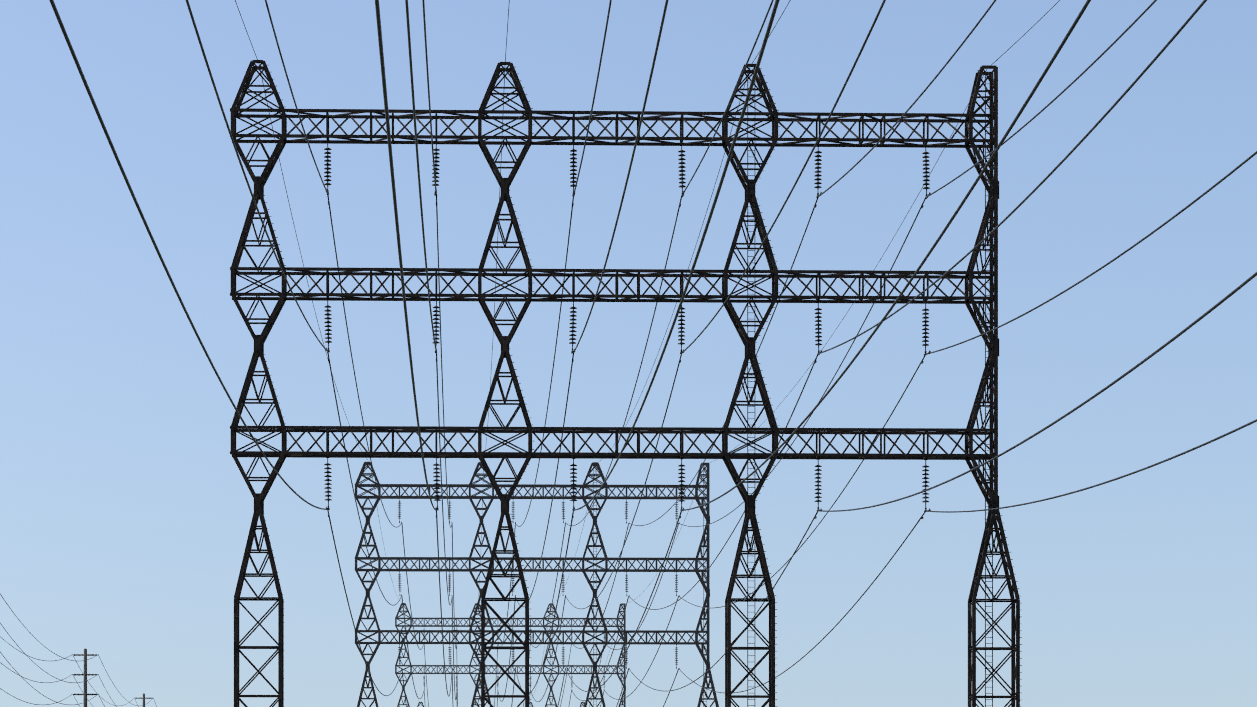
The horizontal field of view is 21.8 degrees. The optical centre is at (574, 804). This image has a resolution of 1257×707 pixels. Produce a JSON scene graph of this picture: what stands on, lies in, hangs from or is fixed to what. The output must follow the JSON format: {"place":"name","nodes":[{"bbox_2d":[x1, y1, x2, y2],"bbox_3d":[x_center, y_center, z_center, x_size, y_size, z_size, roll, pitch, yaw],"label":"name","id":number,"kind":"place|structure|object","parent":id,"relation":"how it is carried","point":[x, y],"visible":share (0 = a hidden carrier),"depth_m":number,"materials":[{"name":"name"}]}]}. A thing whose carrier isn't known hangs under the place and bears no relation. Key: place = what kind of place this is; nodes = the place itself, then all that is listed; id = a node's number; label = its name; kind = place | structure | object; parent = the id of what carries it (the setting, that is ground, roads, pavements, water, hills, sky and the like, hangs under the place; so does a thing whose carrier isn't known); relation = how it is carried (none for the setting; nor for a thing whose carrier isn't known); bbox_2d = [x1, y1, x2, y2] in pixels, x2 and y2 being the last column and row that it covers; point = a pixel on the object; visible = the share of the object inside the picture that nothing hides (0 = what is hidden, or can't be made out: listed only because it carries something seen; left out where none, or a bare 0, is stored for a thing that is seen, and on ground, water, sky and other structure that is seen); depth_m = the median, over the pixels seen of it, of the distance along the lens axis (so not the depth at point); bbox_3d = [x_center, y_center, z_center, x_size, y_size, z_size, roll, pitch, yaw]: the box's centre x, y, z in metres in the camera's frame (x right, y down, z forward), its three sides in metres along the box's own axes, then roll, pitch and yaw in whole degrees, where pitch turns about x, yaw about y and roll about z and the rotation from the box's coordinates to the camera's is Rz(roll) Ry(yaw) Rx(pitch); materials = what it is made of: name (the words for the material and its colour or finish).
{"place":"outdoors","nodes":[
{"label":"outdoors","id":0,"kind":"place"},
{"bbox_2d":[0,0,1256,706],"label":"sky","id":1,"kind":"structure","parent":0,"point":[127,509],"materials":[{"name":"blue"}]},
{"bbox_3d":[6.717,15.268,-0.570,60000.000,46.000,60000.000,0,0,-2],"label":"ground","id":2,"kind":"structure","parent":0,"visible":0},
{"bbox_2d":[73,648,96,706],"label":"utility pole","id":3,"kind":"object","parent":2,"relation":"on","point":[85,674],"visible":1,"depth_m":248.02,"materials":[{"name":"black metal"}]},
{"bbox_2d":[0,594,156,706],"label":"power lines","id":4,"kind":"object","parent":3,"relation":"attached to","point":[54,677],"visible":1,"depth_m":215.07,"materials":[{"name":"grey metal"}]},
{"bbox_2d":[135,693,151,706],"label":"utility pole","id":5,"kind":"object","parent":2,"relation":"on","point":[143,698],"visible":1,"depth_m":337.82,"materials":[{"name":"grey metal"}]},
{"bbox_2d":[417,702,584,706],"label":"gantry","id":6,"kind":"object","parent":2,"relation":"on","point":[531,704],"visible":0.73,"depth_m":894.69,"materials":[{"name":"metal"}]},
{"bbox_2d":[395,603,625,706],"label":"gantry","id":7,"kind":"object","parent":2,"relation":"on","point":[546,657],"visible":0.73,"depth_m":662.31,"materials":[{"name":"metal"}]},
{"bbox_2d":[355,462,718,706],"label":"gantry","id":8,"kind":"object","parent":2,"relation":"on","point":[606,559],"visible":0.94,"depth_m":430.50,"materials":[{"name":"metal"}]},
{"bbox_2d":[230,60,1021,706],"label":"gantry","id":9,"kind":"object","parent":2,"relation":"on","point":[774,298],"visible":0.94,"depth_m":199.17,"materials":[{"name":"metal"}]},
{"bbox_2d":[235,0,1059,701],"bbox_3d":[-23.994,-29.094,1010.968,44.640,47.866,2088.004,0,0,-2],"label":"shield wires","id":10,"kind":"object","parent":9,"relation":"attached to","point":[689,264],"visible":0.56,"depth_m":243.06,"materials":[{"name":"grey metal"}]},
{"bbox_2d":[49,0,1256,706],"bbox_3d":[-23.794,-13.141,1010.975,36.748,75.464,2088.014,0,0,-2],"label":"conductors","id":11,"kind":"structure","parent":9,"relation":"hanging from","point":[379,30],"depth_m":140.73,"materials":[{"name":"grey metal"}]},
{"bbox_2d":[326,188,930,671],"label":"dampers","id":12,"kind":"object","parent":11,"relation":"attached to","point":[680,362],"visible":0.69,"depth_m":200.66,"materials":[{"name":"black metal"}]}
]}

